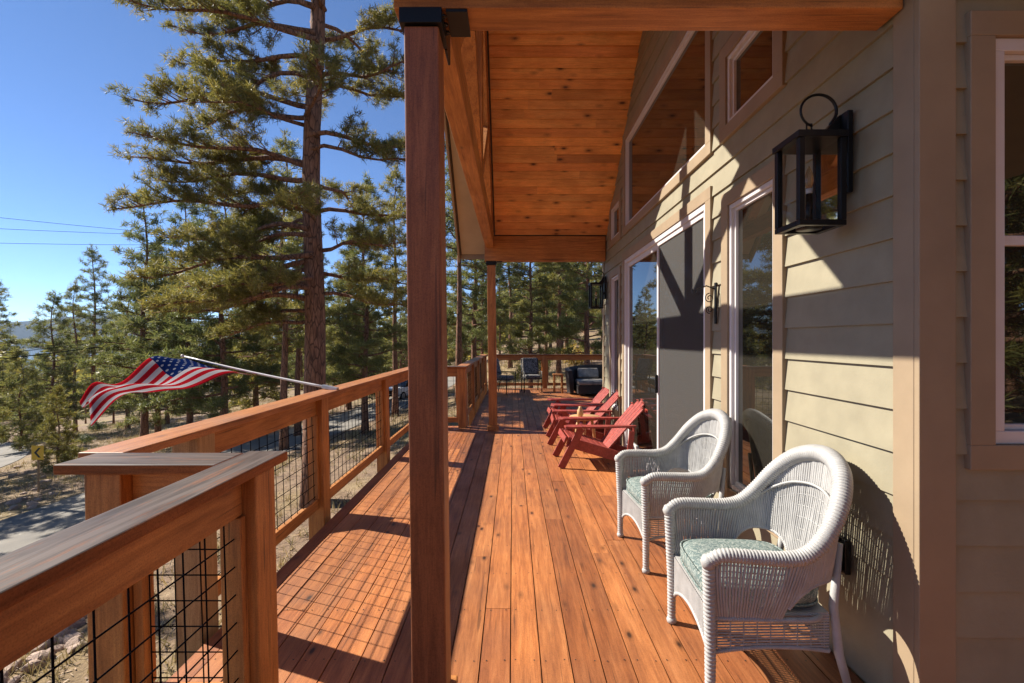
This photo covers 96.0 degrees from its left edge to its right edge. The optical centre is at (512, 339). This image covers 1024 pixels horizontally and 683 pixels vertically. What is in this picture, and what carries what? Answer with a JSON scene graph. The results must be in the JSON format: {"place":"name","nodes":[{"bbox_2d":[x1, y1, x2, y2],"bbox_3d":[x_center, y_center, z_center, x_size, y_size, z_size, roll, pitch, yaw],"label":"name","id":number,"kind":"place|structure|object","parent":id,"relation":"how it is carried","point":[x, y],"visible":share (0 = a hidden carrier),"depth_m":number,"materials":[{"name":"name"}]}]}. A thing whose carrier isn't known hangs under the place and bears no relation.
{"place":"outdoors","nodes":[
{"label":"outdoors","id":0,"kind":"place"},
{"bbox_2d":[0,442,29,466],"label":"road","id":1,"kind":"structure","parent":0,"point":[8,456],"depth_m":34.19,"materials":[{"name":"grey asphalt"}]},
{"bbox_2d":[22,348,124,367],"bbox_3d":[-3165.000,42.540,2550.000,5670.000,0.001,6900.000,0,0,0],"label":"lake water","id":2,"kind":"structure","parent":0,"point":[33,351],"depth_m":1492.63,"materials":[{"name":"blue liquid"}]},
{"bbox_2d":[0,340,147,359],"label":"power line","id":3,"kind":"object","parent":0,"point":[51,353],"visible":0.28,"depth_m":31.54,"materials":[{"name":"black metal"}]},
{"bbox_2d":[0,313,378,347],"bbox_3d":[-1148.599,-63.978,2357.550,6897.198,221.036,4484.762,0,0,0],"label":"hills","id":4,"kind":"structure","parent":0,"point":[20,331],"depth_m":2527.08,"materials":[{"name":"green plant"}]},
{"bbox_2d":[0,377,454,555],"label":"driveway","id":5,"kind":"structure","parent":0,"point":[51,522],"depth_m":16.03,"materials":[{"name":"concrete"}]},
{"bbox_2d":[389,380,407,398],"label":"parked car","id":6,"kind":"object","parent":5,"relation":"on","point":[399,392],"visible":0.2,"depth_m":40.40,"materials":[{"name":"blue paint"}]},
{"bbox_2d":[0,327,601,682],"bbox_3d":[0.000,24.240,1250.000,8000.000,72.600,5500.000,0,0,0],"label":"ground","id":7,"kind":"structure","parent":0,"point":[80,674],"depth_m":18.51,"materials":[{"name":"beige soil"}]},
{"bbox_2d":[7,675,20,682],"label":"rock","id":8,"kind":"object","parent":7,"relation":"on","point":[16,678],"visible":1,"depth_m":6.72,"materials":[{"name":"beige stone"}]},
{"bbox_2d":[0,291,30,408],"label":"pine tree","id":9,"kind":"object","parent":7,"relation":"on","point":[8,383],"visible":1,"depth_m":21.49,"materials":[{"name":"green plant"}]},
{"bbox_2d":[0,326,30,439],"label":"pine tree","id":10,"kind":"object","parent":7,"relation":"on","point":[3,435],"visible":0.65,"depth_m":26.94,"materials":[{"name":"green plant"}]},
{"bbox_2d":[8,659,22,671],"bbox_3d":[-7.700,5.037,7.092,0.193,0.137,0.266,-22,15,-30],"label":"rock","id":11,"kind":"object","parent":7,"relation":"on","point":[18,662],"visible":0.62,"depth_m":7.08,"materials":[{"name":"beige stone"}]},
{"bbox_2d":[0,279,36,418],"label":"pine tree","id":12,"kind":"object","parent":7,"relation":"on","point":[4,362],"visible":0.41,"depth_m":46.63,"materials":[{"name":"green plant"}]},
{"bbox_2d":[0,346,59,451],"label":"pine tree","id":13,"kind":"object","parent":7,"relation":"on","point":[22,439],"visible":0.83,"depth_m":35.90,"materials":[{"name":"green plant"}]},
{"bbox_2d":[20,659,49,672],"bbox_3d":[-7.294,4.977,7.048,0.243,0.172,0.334,-20,-26,33],"label":"rock","id":14,"kind":"object","parent":7,"relation":"on","point":[35,662],"visible":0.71,"depth_m":6.97,"materials":[{"name":"beige stone"}]},
{"bbox_2d":[14,369,55,437],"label":"pine tree","id":15,"kind":"object","parent":7,"relation":"on","point":[37,402],"visible":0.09,"depth_m":45.91,"materials":[{"name":"green plant"}]},
{"bbox_2d":[31,445,43,491],"bbox_3d":[-20.541,5.695,19.935,0.520,2.220,0.070,0,0,0],"label":"road sign","id":16,"kind":"object","parent":7,"relation":"on","point":[37,452],"visible":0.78,"depth_m":19.91,"materials":[{"name":"yellow metal"}]},
{"bbox_2d":[28,639,50,653],"bbox_3d":[-7.768,5.034,7.585,0.309,0.204,0.453,0,0,-34],"label":"rock","id":17,"kind":"object","parent":7,"relation":"on","point":[43,646],"visible":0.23,"depth_m":7.47,"materials":[{"name":"grey stone"}]},
{"bbox_2d":[25,650,55,662],"bbox_3d":[-7.388,4.980,7.205,0.341,0.217,0.480,16,-34,-41],"label":"rock","id":18,"kind":"object","parent":7,"relation":"on","point":[32,656],"visible":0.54,"depth_m":7.12,"materials":[{"name":"beige stone"}]},
{"bbox_2d":[1,290,97,433],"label":"pine tree","id":19,"kind":"object","parent":7,"relation":"on","point":[49,370],"visible":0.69,"depth_m":41.90,"materials":[{"name":"green plant"}]},
{"bbox_2d":[40,461,60,473],"bbox_3d":[-24.523,6.827,24.523,0.918,0.680,0.968,0,0,26],"label":"shrub","id":20,"kind":"object","parent":7,"relation":"on","point":[49,467],"visible":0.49,"depth_m":24.33,"materials":[{"name":"green plant"}]},
{"bbox_2d":[29,384,87,469],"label":"pine tree","id":21,"kind":"object","parent":7,"relation":"on","point":[64,449],"visible":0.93,"depth_m":25.37,"materials":[{"name":"green plant"}]},
{"bbox_2d":[47,627,69,648],"bbox_3d":[-7.685,5.027,7.720,0.282,0.228,0.442,-7,12,15],"label":"rock","id":22,"kind":"object","parent":7,"relation":"on","point":[66,631],"visible":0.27,"depth_m":7.75,"materials":[{"name":"grey stone"}]},
{"bbox_2d":[65,642,82,653],"bbox_3d":[-7.046,4.975,7.403,0.220,0.126,0.221,-18,4,-39],"label":"rock","id":23,"kind":"object","parent":7,"relation":"on","point":[74,647],"visible":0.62,"depth_m":7.35,"materials":[{"name":"beige stone"}]},
{"bbox_2d":[64,635,84,648],"bbox_3d":[-7.139,4.963,7.559,0.239,0.169,0.328,7,-9,-1],"label":"rock","id":24,"kind":"object","parent":7,"relation":"on","point":[75,639],"visible":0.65,"depth_m":7.51,"materials":[{"name":"beige stone"}]},
{"bbox_2d":[47,280,103,431],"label":"pine tree","id":25,"kind":"object","parent":7,"relation":"on","point":[73,305],"visible":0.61,"depth_m":46.93,"materials":[{"name":"green plant"}]},
{"bbox_2d":[68,617,85,628],"bbox_3d":[-7.790,5.031,8.096,0.427,0.220,0.311,0,15,-11],"label":"rock","id":26,"kind":"object","parent":7,"relation":"on","point":[80,622],"visible":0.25,"depth_m":8.12,"materials":[{"name":"grey stone"}]},
{"bbox_2d":[79,368,90,423],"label":"pine tree","id":27,"kind":"object","parent":7,"relation":"on","point":[84,375],"visible":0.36,"depth_m":57.68,"materials":[{"name":"green plant"}]},
{"bbox_2d":[76,434,95,443],"bbox_3d":[-33.663,7.833,36.193,1.358,0.872,1.397,0,0,-20],"label":"shrub","id":28,"kind":"object","parent":7,"relation":"on","point":[88,439],"visible":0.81,"depth_m":36.12,"materials":[{"name":"green plant"}]},
{"bbox_2d":[55,243,121,424],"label":"pine tree","id":29,"kind":"object","parent":7,"relation":"on","point":[91,254],"visible":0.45,"depth_m":51.83,"materials":[{"name":"green plant"}]},
{"bbox_2d":[86,421,108,431],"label":"shrub","id":30,"kind":"object","parent":7,"relation":"on","point":[100,425],"visible":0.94,"depth_m":45.84,"materials":[{"name":"green plant"}]},
{"bbox_2d":[105,350,117,423],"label":"pine tree","id":31,"kind":"object","parent":7,"relation":"on","point":[113,414],"visible":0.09,"depth_m":51.59,"materials":[{"name":"green plant"}]},
{"bbox_2d":[92,269,148,428],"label":"pine tree","id":32,"kind":"object","parent":7,"relation":"on","point":[111,409],"visible":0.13,"depth_m":43.50,"materials":[{"name":"green plant"}]},
{"bbox_2d":[74,186,198,435],"bbox_3d":[-24.142,-1.448,29.909,6.582,17.742,7.140,0,0,-39],"label":"pine tree","id":33,"kind":"object","parent":7,"relation":"on","point":[135,324],"visible":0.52,"depth_m":29.16,"materials":[{"name":"green plant"}]},
{"bbox_2d":[90,238,204,432],"bbox_3d":[-26.529,0.093,34.110,7.141,15.214,6.354,0,0,-22],"label":"pine tree","id":34,"kind":"object","parent":7,"relation":"on","point":[155,419],"visible":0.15,"depth_m":33.23,"materials":[{"name":"green plant"}]},
{"bbox_2d":[138,276,184,424],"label":"pine tree","id":35,"kind":"object","parent":7,"relation":"on","point":[167,419],"visible":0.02,"depth_m":43.84,"materials":[{"name":"green plant"}]},
{"bbox_2d":[127,188,239,423],"bbox_3d":[-20.334,-1.355,28.716,5.817,16.680,5.564,0,0,-13],"label":"pine tree","id":36,"kind":"object","parent":7,"relation":"on","point":[172,341],"visible":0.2,"depth_m":28.40,"materials":[{"name":"green plant"}]},
{"bbox_2d":[133,171,294,415],"bbox_3d":[-16.976,-1.748,26.728,7.261,16.702,7.411,0,0,24],"label":"pine tree","id":37,"kind":"object","parent":7,"relation":"on","point":[195,331],"visible":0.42,"depth_m":26.30,"materials":[{"name":"green plant"}]},
{"bbox_2d":[199,231,303,410],"bbox_3d":[-20.336,-1.634,36.299,8.126,17.312,7.230,0,0,8],"label":"pine tree","id":38,"kind":"object","parent":7,"relation":"on","point":[255,398],"visible":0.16,"depth_m":35.34,"materials":[{"name":"green plant"}]},
{"bbox_2d":[98,0,446,508],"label":"pine tree","id":39,"kind":"object","parent":7,"relation":"on","point":[235,281],"visible":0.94,"depth_m":13.08,"materials":[{"name":"green plant"}]},
{"bbox_2d":[220,127,334,449],"bbox_3d":[-11.697,-2.406,22.887,5.407,16.510,4.777,0,0,-25],"label":"pine tree","id":40,"kind":"object","parent":7,"relation":"on","point":[283,247],"visible":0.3,"depth_m":22.88,"materials":[{"name":"green plant"}]},
{"bbox_2d":[253,183,334,435],"bbox_3d":[-12.848,-1.769,26.861,5.069,15.478,4.478,0,0,-33],"label":"pine tree","id":41,"kind":"object","parent":7,"relation":"on","point":[298,427],"visible":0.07,"depth_m":26.91,"materials":[{"name":"green plant"}]},
{"bbox_2d":[288,328,304,390],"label":"pine tree","id":42,"kind":"object","parent":7,"relation":"on","point":[292,360],"visible":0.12,"depth_m":73.48,"materials":[{"name":"green plant"}]},
{"bbox_2d":[0,264,600,421],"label":"forest","id":43,"kind":"object","parent":7,"relation":"on","point":[103,380],"visible":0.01,"depth_m":85.39,"materials":[{"name":"green plant"}]},
{"bbox_2d":[300,253,336,333],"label":"pine tree","id":44,"kind":"object","parent":7,"relation":"on","point":[330,281],"visible":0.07,"depth_m":44.29,"materials":[{"name":"green plant"}]},
{"bbox_2d":[325,256,384,409],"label":"pine tree","id":45,"kind":"object","parent":7,"relation":"on","point":[336,340],"visible":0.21,"depth_m":37.40,"materials":[{"name":"green plant"}]},
{"bbox_2d":[325,236,391,406],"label":"pine tree","id":46,"kind":"object","parent":7,"relation":"on","point":[332,328],"visible":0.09,"depth_m":39.64,"materials":[{"name":"green plant"}]},
{"bbox_2d":[325,171,407,433],"bbox_3d":[-7.880,-1.885,25.050,5.420,14.611,5.880,0,0,-28],"label":"pine tree","id":47,"kind":"object","parent":7,"relation":"on","point":[363,360],"visible":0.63,"depth_m":24.66,"materials":[{"name":"green plant"}]},
{"bbox_2d":[365,162,406,416],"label":"pine tree","id":48,"kind":"object","parent":7,"relation":"on","point":[399,252],"visible":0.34,"depth_m":29.80,"materials":[{"name":"green plant"}]},
{"bbox_2d":[381,285,407,368],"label":"pine tree","id":49,"kind":"object","parent":7,"relation":"on","point":[402,320],"visible":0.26,"depth_m":72.03,"materials":[{"name":"green plant"}]},
{"bbox_2d":[446,287,455,365],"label":"pine tree","id":50,"kind":"object","parent":7,"relation":"on","point":[451,360],"visible":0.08,"depth_m":68.55,"materials":[{"name":"green plant"}]},
{"bbox_2d":[447,269,470,362],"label":"pine tree","id":51,"kind":"object","parent":7,"relation":"on","point":[451,355],"visible":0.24,"depth_m":66.77,"materials":[{"name":"green plant"}]},
{"bbox_2d":[445,152,486,401],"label":"pine tree","id":52,"kind":"object","parent":7,"relation":"on","point":[451,229],"visible":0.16,"depth_m":30.87,"materials":[{"name":"green plant"}]},
{"bbox_2d":[446,201,514,358],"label":"pine tree","id":53,"kind":"object","parent":7,"relation":"on","point":[479,313],"visible":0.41,"depth_m":37.34,"materials":[{"name":"green plant"}]},
{"bbox_2d":[462,260,502,353],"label":"pine tree","id":54,"kind":"object","parent":7,"relation":"on","point":[482,305],"visible":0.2,"depth_m":56.87,"materials":[{"name":"green plant"}]},
{"bbox_2d":[466,263,498,354],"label":"pine tree","id":55,"kind":"object","parent":7,"relation":"on","point":[497,337],"visible":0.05,"depth_m":61.72,"materials":[{"name":"green plant"}]},
{"bbox_2d":[496,263,514,353],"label":"pine tree","id":56,"kind":"object","parent":7,"relation":"on","point":[499,290],"visible":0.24,"depth_m":59.13,"materials":[{"name":"green plant"}]},
{"bbox_2d":[495,262,532,368],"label":"pine tree","id":57,"kind":"object","parent":7,"relation":"on","point":[510,365],"visible":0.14,"depth_m":43.86,"materials":[{"name":"green plant"}]},
{"bbox_2d":[503,267,527,336],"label":"pine tree","id":58,"kind":"object","parent":7,"relation":"on","point":[513,291],"visible":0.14,"depth_m":98.39,"materials":[{"name":"green plant"}]},
{"bbox_2d":[478,390,569,682],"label":"deck frame","id":59,"kind":"object","parent":7,"relation":"on","point":[511,570],"depth_m":2.99,"materials":[{"name":"brown wood"}]},
{"bbox_2d":[448,431,547,433],"bbox_3d":[0.015,1.556,7.668,3.150,0.033,0.165,0,0,0],"label":"deck border board","id":60,"kind":"object","parent":59,"relation":"on","point":[494,432],"visible":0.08,"depth_m":7.62,"materials":[{"name":"brown wood"}]},
{"bbox_2d":[166,388,862,682],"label":"deck floor","id":61,"kind":"structure","parent":59,"relation":"on","point":[343,575],"depth_m":2.85,"materials":[{"name":"brown wood"}]},
{"bbox_2d":[0,451,287,682],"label":"deck railing","id":62,"kind":"object","parent":61,"relation":"attached to","point":[52,586],"visible":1,"depth_m":1.34,"materials":[{"name":"brown wood"}]},
{"bbox_2d":[53,453,242,682],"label":"deck railing","id":63,"kind":"object","parent":61,"relation":"attached to","point":[113,480],"visible":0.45,"depth_m":1.76,"materials":[{"name":"brown wood"}]},
{"bbox_2d":[78,367,408,670],"bbox_3d":[-1.708,1.215,5.048,0.197,1.490,6.273,0,0,0],"label":"deck railing","id":64,"kind":"object","parent":61,"relation":"attached to","point":[219,434],"visible":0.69,"depth_m":3.38,"materials":[{"name":"brown wood"}]},
{"bbox_2d":[181,354,338,389],"bbox_3d":[-2.524,0.319,4.522,1.853,0.331,0.036,0,0,15],"label":"flag pole","id":65,"kind":"object","parent":64,"relation":"attached to","point":[327,387],"visible":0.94,"depth_m":4.46,"materials":[{"name":"white plastic"}]},
{"bbox_2d":[80,356,257,425],"bbox_3d":[-3.197,0.425,4.316,0.796,0.530,1.251,0,0,42],"label":"flag","id":66,"kind":"object","parent":65,"relation":"attached to","point":[155,374],"visible":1,"depth_m":4.24,"materials":[{"name":"fabric"}]},
{"bbox_2d":[399,7,470,682],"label":"porch post","id":67,"kind":"object","parent":61,"relation":"on","point":[426,34],"visible":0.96,"depth_m":1.85,"materials":[{"name":"brown wood"}]},
{"bbox_2d":[394,0,902,30],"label":"cross beam","id":68,"kind":"structure","parent":67,"relation":"on","point":[679,15],"depth_m":1.89,"materials":[{"name":"brown wood"}]},
{"bbox_2d":[447,366,466,427],"bbox_3d":[-1.204,1.215,8.080,0.808,1.490,0.190,0,0,0],"label":"deck railing","id":69,"kind":"object","parent":61,"relation":"attached to","point":[458,373],"visible":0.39,"depth_m":8.01,"materials":[{"name":"brown wood"}]},
{"bbox_2d":[458,354,486,425],"bbox_3d":[-0.899,1.215,11.408,0.197,1.490,6.375,0,0,0],"label":"deck railing","id":70,"kind":"object","parent":61,"relation":"attached to","point":[476,380],"visible":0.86,"depth_m":10.83,"materials":[{"name":"brown wood"}]},
{"bbox_2d":[486,261,501,429],"bbox_3d":[-0.319,-0.002,7.933,0.271,3.077,0.295,0,0,0],"label":"porch post","id":71,"kind":"object","parent":61,"relation":"on","point":[492,347],"visible":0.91,"depth_m":7.81,"materials":[{"name":"brown wood"}]},
{"bbox_2d":[485,236,605,261],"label":"cross beam","id":72,"kind":"structure","parent":71,"relation":"on","point":[549,249],"depth_m":7.80,"materials":[{"name":"brown wood"}]},
{"bbox_2d":[487,358,515,394],"bbox_3d":[-0.321,1.048,13.222,0.659,0.984,0.552,0,0,28],"label":"patio chair","id":73,"kind":"object","parent":61,"relation":"on","point":[506,377],"visible":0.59,"depth_m":13.26,"materials":[{"name":"grey metal"}]},
{"bbox_2d":[521,358,542,392],"bbox_3d":[0.543,1.048,13.646,0.552,0.984,0.658,0,0,-8],"label":"patio chair","id":74,"kind":"object","parent":61,"relation":"on","point":[529,369],"visible":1,"depth_m":13.79,"materials":[{"name":"black metal"}]},
{"bbox_2d":[487,354,601,388],"bbox_3d":[3.110,1.215,14.500,7.817,1.490,0.190,0,0,0],"label":"deck railing","id":75,"kind":"object","parent":61,"relation":"attached to","point":[544,359],"visible":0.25,"depth_m":14.48,"materials":[{"name":"brown wood"}]},
{"bbox_2d":[552,374,563,392],"bbox_3d":[1.310,1.269,13.350,0.300,0.538,0.300,0,0,0],"label":"planter stand","id":76,"kind":"object","parent":61,"relation":"on","point":[554,382],"visible":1,"depth_m":13.22,"materials":[{"name":"brown wood"}]},
{"bbox_2d":[543,387,608,428],"bbox_3d":[1.099,1.152,7.723,1.141,0.807,0.732,0,0,-3],"label":"adirondack chair","id":77,"kind":"object","parent":61,"relation":"on","point":[600,396],"visible":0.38,"depth_m":7.85,"materials":[{"name":"red paint"}]},
{"bbox_2d":[546,390,619,444],"bbox_3d":[1.079,1.152,6.978,1.141,0.807,0.732,0,0,2],"label":"adirondack chair","id":78,"kind":"object","parent":61,"relation":"on","point":[601,411],"visible":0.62,"depth_m":6.75,"materials":[{"name":"red paint"}]},
{"bbox_2d":[565,364,601,393],"bbox_3d":[2.550,1.115,13.047,2.156,0.750,1.255,0,0,0],"label":"wicker sofa","id":79,"kind":"object","parent":61,"relation":"on","point":[583,379],"visible":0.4,"depth_m":12.86,"materials":[{"name":"black wicker"}]},
{"bbox_2d":[569,414,599,452],"bbox_3d":[1.000,1.304,6.400,0.430,0.472,0.430,0,0,0],"label":"side table","id":80,"kind":"object","parent":61,"relation":"on","point":[584,423],"visible":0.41,"depth_m":6.42,"materials":[{"name":"beige wood"}]},
{"bbox_2d":[552,399,647,468],"bbox_3d":[1.099,1.152,5.802,1.141,0.807,0.732,0,0,-2],"label":"adirondack chair","id":81,"kind":"object","parent":61,"relation":"on","point":[605,446],"visible":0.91,"depth_m":5.59,"materials":[{"name":"red paint"}]},
{"bbox_2d":[614,408,731,573],"bbox_3d":[1.176,1.025,3.340,0.726,1.033,0.704,0,0,-4],"label":"wicker armchair","id":82,"kind":"object","parent":61,"relation":"on","point":[697,446],"visible":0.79,"depth_m":3.30,"materials":[{"name":"white wicker"}]},
{"bbox_2d":[662,444,853,682],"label":"wicker armchair","id":83,"kind":"object","parent":61,"relation":"on","point":[714,579],"visible":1,"depth_m":1.97,"materials":[{"name":"white wicker"}]},
{"bbox_2d":[497,262,565,387],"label":"pine tree","id":84,"kind":"object","parent":7,"relation":"on","point":[522,307],"visible":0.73,"depth_m":26.67,"materials":[{"name":"green plant"}]},
{"bbox_2d":[527,266,548,351],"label":"pine tree","id":85,"kind":"object","parent":7,"relation":"on","point":[534,286],"visible":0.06,"depth_m":55.51,"materials":[{"name":"green plant"}]},
{"bbox_2d":[522,262,570,353],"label":"pine tree","id":86,"kind":"object","parent":7,"relation":"on","point":[535,313],"visible":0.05,"depth_m":49.85,"materials":[{"name":"green plant"}]},
{"bbox_2d":[525,262,585,377],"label":"pine tree","id":87,"kind":"object","parent":7,"relation":"on","point":[553,275],"visible":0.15,"depth_m":33.83,"materials":[{"name":"green plant"}]},
{"bbox_2d":[532,262,601,350],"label":"pine tree","id":88,"kind":"object","parent":7,"relation":"on","point":[563,312],"visible":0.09,"depth_m":44.55,"materials":[{"name":"green plant"}]},
{"bbox_2d":[540,262,601,364],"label":"pine tree","id":89,"kind":"object","parent":7,"relation":"on","point":[569,327],"visible":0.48,"depth_m":27.79,"materials":[{"name":"green plant"}]},
{"bbox_2d":[561,341,593,365],"bbox_3d":[5.633,1.279,40.074,3.532,2.266,3.633,0,0,16],"label":"shrub","id":90,"kind":"object","parent":7,"relation":"on","point":[577,348],"visible":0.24,"depth_m":39.56,"materials":[{"name":"yellow plant"}]},
{"bbox_2d":[589,262,601,342],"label":"pine tree","id":91,"kind":"object","parent":7,"relation":"on","point":[596,268],"visible":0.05,"depth_m":57.51,"materials":[{"name":"green plant"}]},
{"bbox_2d":[590,265,601,328],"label":"pine tree","id":92,"kind":"object","parent":7,"relation":"on","point":[594,311],"visible":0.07,"depth_m":73.04,"materials":[{"name":"green plant"}]},
{"bbox_2d":[444,0,1023,682],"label":"house","id":93,"kind":"structure","parent":7,"relation":"on","point":[876,342],"depth_m":2.21,"materials":[{"name":"green paint"}]},
{"bbox_2d":[444,31,493,247],"bbox_3d":[-0.390,-3.005,4.895,0.140,2.910,5.800,0,0,0],"label":"gable truss","id":94,"kind":"object","parent":93,"relation":"attached to","point":[466,95],"visible":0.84,"depth_m":4.21,"materials":[{"name":"brown wood"}]},
{"bbox_2d":[588,270,605,308],"bbox_3d":[1.431,-0.845,7.800,0.278,0.650,0.216,0,0,0],"label":"wall lantern","id":95,"kind":"object","parent":93,"relation":"attached to","point":[602,283],"depth_m":7.77,"materials":[{"name":"black metal"}]},
{"bbox_2d":[609,266,621,416],"bbox_3d":[1.613,0.050,7.125,0.094,2.260,0.750,0,0,0],"label":"window","id":96,"kind":"structure","parent":93,"relation":"in","point":[615,276],"depth_m":7.27,"materials":[{"name":"glass"}]},
{"bbox_2d":[609,190,621,248],"bbox_3d":[1.613,-1.830,7.120,0.094,0.700,0.800,0,0,0],"label":"window","id":97,"kind":"structure","parent":93,"relation":"in","point":[615,215],"depth_m":7.17,"materials":[{"name":"beige paint"}]},
{"bbox_2d":[622,186,713,523],"bbox_3d":[1.613,0.160,5.140,0.095,2.760,2.960,0,0,0],"label":"sliding door","id":98,"kind":"structure","parent":93,"relation":"in","point":[667,333],"depth_m":4.73,"materials":[{"name":"beige paint"}]},
{"bbox_2d":[623,31,713,235],"bbox_3d":[1.613,-2.190,5.120,0.094,1.420,2.920,0,0,0],"label":"window","id":99,"kind":"structure","parent":93,"relation":"in","point":[669,135],"depth_m":4.71,"materials":[{"name":"beige paint"}]},
{"bbox_2d":[692,282,716,323],"bbox_3d":[1.481,-0.280,3.570,0.192,0.320,0.030,0,0,0],"label":"scroll hook","id":100,"kind":"object","parent":93,"relation":"attached to","point":[715,303],"visible":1,"depth_m":3.57,"materials":[{"name":"black metal"}]},
{"bbox_2d":[719,31,786,143],"bbox_3d":[1.613,-1.830,3.090,0.094,0.700,0.820,0,0,0],"label":"window","id":101,"kind":"structure","parent":93,"relation":"in","point":[752,64],"depth_m":3.15,"materials":[{"name":"beige paint"}]},
{"bbox_2d":[721,155,786,538],"bbox_3d":[1.613,0.050,3.075,0.094,2.260,0.790,0,0,0],"label":"window","id":102,"kind":"structure","parent":93,"relation":"in","point":[753,269],"depth_m":3.11,"materials":[{"name":"clear glass"}]},
{"bbox_2d":[772,93,852,234],"bbox_3d":[1.431,-0.845,2.190,0.278,0.650,0.216,0,0,0],"label":"wall lantern","id":103,"kind":"object","parent":93,"relation":"attached to","point":[821,208],"depth_m":2.17,"materials":[{"name":"black metal"}]},
{"bbox_2d":[838,535,850,574],"bbox_3d":[1.547,1.020,2.200,0.064,0.160,0.100,0,0,0],"label":"outlet box","id":104,"kind":"object","parent":93,"relation":"attached to","point":[846,562],"visible":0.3,"depth_m":2.15,"materials":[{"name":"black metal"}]},
{"bbox_2d":[963,10,1023,469],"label":"window","id":105,"kind":"structure","parent":93,"relation":"in","point":[994,47],"depth_m":1.78,"materials":[{"name":"beige paint"}]},
{"bbox_2d":[0,0,601,330],"label":"sky","id":106,"kind":"structure","parent":0,"point":[58,124],"materials":[{"name":"blue"}]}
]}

